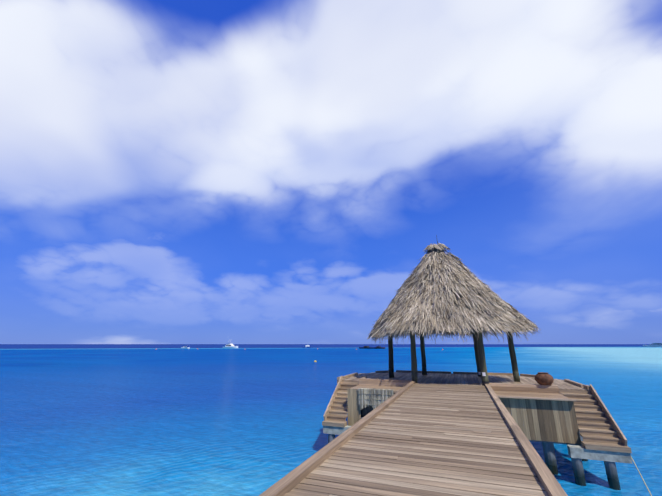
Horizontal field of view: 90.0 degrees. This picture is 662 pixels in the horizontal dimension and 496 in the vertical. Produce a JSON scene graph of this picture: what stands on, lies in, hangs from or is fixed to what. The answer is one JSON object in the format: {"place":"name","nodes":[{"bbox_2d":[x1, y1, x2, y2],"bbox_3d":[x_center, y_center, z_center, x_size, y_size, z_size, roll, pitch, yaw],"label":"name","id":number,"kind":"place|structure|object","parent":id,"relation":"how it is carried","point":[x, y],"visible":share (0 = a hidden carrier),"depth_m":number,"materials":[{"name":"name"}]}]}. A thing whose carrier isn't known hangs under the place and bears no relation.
{"place":"outdoors","nodes":[
{"label":"outdoors","id":0,"kind":"place"},
{"bbox_2d":[0,344,661,495],"bbox_3d":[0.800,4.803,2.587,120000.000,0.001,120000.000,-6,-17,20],"label":"lagoon water","id":1,"kind":"structure","parent":0,"point":[138,420],"depth_m":20.84,"materials":[{"name":"blue liquid"}]},
{"bbox_2d":[223,339,237,347],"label":"boat","id":2,"kind":"object","parent":1,"relation":"on","point":[229,345],"visible":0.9,"depth_m":329.90,"materials":[{"name":"white paint"}]},
{"bbox_2d":[328,417,362,442],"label":"landing piles","id":3,"kind":"object","parent":1,"relation":"in","point":[331,437],"depth_m":12.24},
{"bbox_2d":[323,425,350,434],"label":"support beam","id":4,"kind":"structure","parent":3,"relation":"on","point":[333,430],"depth_m":12.23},
{"bbox_2d":[322,381,358,426],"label":"stair steps","id":5,"kind":"structure","parent":3,"relation":"on","point":[337,416],"depth_m":13.06,"materials":[{"name":"brown wood"}]},
{"bbox_2d":[323,376,342,420],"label":"stair stringers","id":6,"kind":"object","parent":5,"relation":"attached to","point":[330,404],"visible":0.71,"depth_m":13.49,"materials":[{"name":"brown wood"}]},
{"bbox_2d":[359,345,384,348],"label":"barge","id":7,"kind":"object","parent":1,"relation":"on","point":[376,347],"visible":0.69,"depth_m":300.12,"materials":[{"name":"metal"}]},
{"bbox_2d":[351,372,587,460],"bbox_3d":[5.624,7.982,14.988,9.000,3.814,5.050,-6,-17,20],"label":"platform substructure","id":8,"kind":"object","parent":1,"relation":"in","point":[581,437],"visible":0.02,"depth_m":11.65,"materials":[{"name":"wood"}]},
{"bbox_2d":[359,370,559,393],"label":"platform edge beams","id":9,"kind":"structure","parent":8,"relation":"on","point":[537,388],"depth_m":13.80,"materials":[{"name":"wood"}]},
{"bbox_2d":[351,385,575,400],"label":"screen rails","id":10,"kind":"object","parent":9,"relation":"attached to","point":[531,395],"visible":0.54,"depth_m":11.65,"materials":[{"name":"wood"}]},
{"bbox_2d":[358,388,393,409],"bbox_3d":[1.710,5.746,12.527,1.363,0.766,0.200,-6,-17,20],"label":"fishing net","id":11,"kind":"object","parent":10,"relation":"on","point":[368,396],"visible":0.85,"depth_m":12.52,"materials":[{"name":"grey fabric"}]},
{"bbox_2d":[347,388,580,443],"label":"screen boards","id":12,"kind":"object","parent":10,"relation":"attached to","point":[546,420],"depth_m":10.63,"materials":[{"name":"grey wood"}]},
{"bbox_2d":[337,373,590,389],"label":"platform kerbs","id":13,"kind":"structure","parent":9,"relation":"on","point":[587,387],"depth_m":13.52,"materials":[{"name":"brown wood"}]},
{"bbox_2d":[338,372,595,390],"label":"platform boards","id":14,"kind":"object","parent":9,"relation":"on","point":[442,378],"visible":0.69,"depth_m":15.05,"materials":[{"name":"wood"}]},
{"bbox_2d":[388,311,519,382],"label":"support posts","id":15,"kind":"object","parent":14,"relation":"on","point":[479,350],"visible":0.67,"depth_m":14.36,"materials":[{"name":"brown wood"}]},
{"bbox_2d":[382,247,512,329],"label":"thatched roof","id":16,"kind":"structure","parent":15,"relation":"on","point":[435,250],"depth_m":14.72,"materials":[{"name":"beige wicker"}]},
{"bbox_2d":[392,326,521,333],"bbox_3d":[5.406,2.056,16.267,6.501,3.950,5.591,-8,-18,19],"label":"pavilion roof lining","id":17,"kind":"object","parent":16,"relation":"attached to","point":[405,332],"visible":0.02,"depth_m":18.10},
{"bbox_2d":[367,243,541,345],"bbox_3d":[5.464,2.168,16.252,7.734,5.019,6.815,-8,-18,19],"label":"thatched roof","id":18,"kind":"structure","parent":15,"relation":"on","point":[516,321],"depth_m":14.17,"materials":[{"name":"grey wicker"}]},
{"bbox_2d":[535,372,553,385],"bbox_3d":[7.909,4.857,12.289,0.611,0.430,0.611,-6,-17,20],"label":"clay pot","id":19,"kind":"object","parent":9,"relation":"on","point":[544,378],"visible":1,"depth_m":12.10,"materials":[{"name":"ceramic"}]},
{"bbox_2d":[529,440,620,489],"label":"support pilings","id":20,"kind":"object","parent":1,"relation":"in","point":[578,469],"visible":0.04,"depth_m":9.62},
{"bbox_2d":[559,390,631,452],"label":"stair steps","id":21,"kind":"structure","parent":20,"relation":"on","point":[597,431],"depth_m":10.28,"materials":[{"name":"brown wood"}]},
{"bbox_2d":[590,384,626,445],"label":"stair stringers","id":22,"kind":"object","parent":21,"relation":"attached to","point":[616,428],"visible":0.79,"depth_m":10.33,"materials":[{"name":"wood"}]},
{"bbox_2d":[567,445,632,463],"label":"support beam","id":23,"kind":"structure","parent":20,"relation":"on","point":[579,452],"depth_m":9.50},
{"bbox_2d":[631,457,651,495],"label":"mooring rope","id":24,"kind":"object","parent":23,"relation":"attached to","point":[641,477],"visible":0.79,"depth_m":8.95,"materials":[{"name":"beige fabric"}]},
{"bbox_2d":[643,342,661,346],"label":"safari boat","id":25,"kind":"object","parent":1,"relation":"on","point":[656,344],"visible":0.92,"depth_m":472.59,"materials":[{"name":"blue paint"}]},
{"bbox_3d":[0.465,4.164,1.847,2.800,3.814,24.100,-6,-17,20],"label":"walkway substructure","id":26,"kind":"object","parent":1,"relation":"in","visible":0},
{"bbox_2d":[259,381,567,495],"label":"walkway curbs","id":27,"kind":"structure","parent":26,"relation":"on","point":[289,482],"depth_m":4.60,"materials":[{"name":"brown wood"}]},
{"bbox_2d":[283,383,547,495],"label":"walkway boards","id":28,"kind":"object","parent":26,"relation":"on","point":[421,439],"visible":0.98,"depth_m":4.77,"materials":[{"name":"brown wood"}]},
{"bbox_2d":[0,0,661,343],"label":"sky","id":29,"kind":"structure","parent":0,"point":[172,171],"materials":[{"name":"blue"}]}
]}

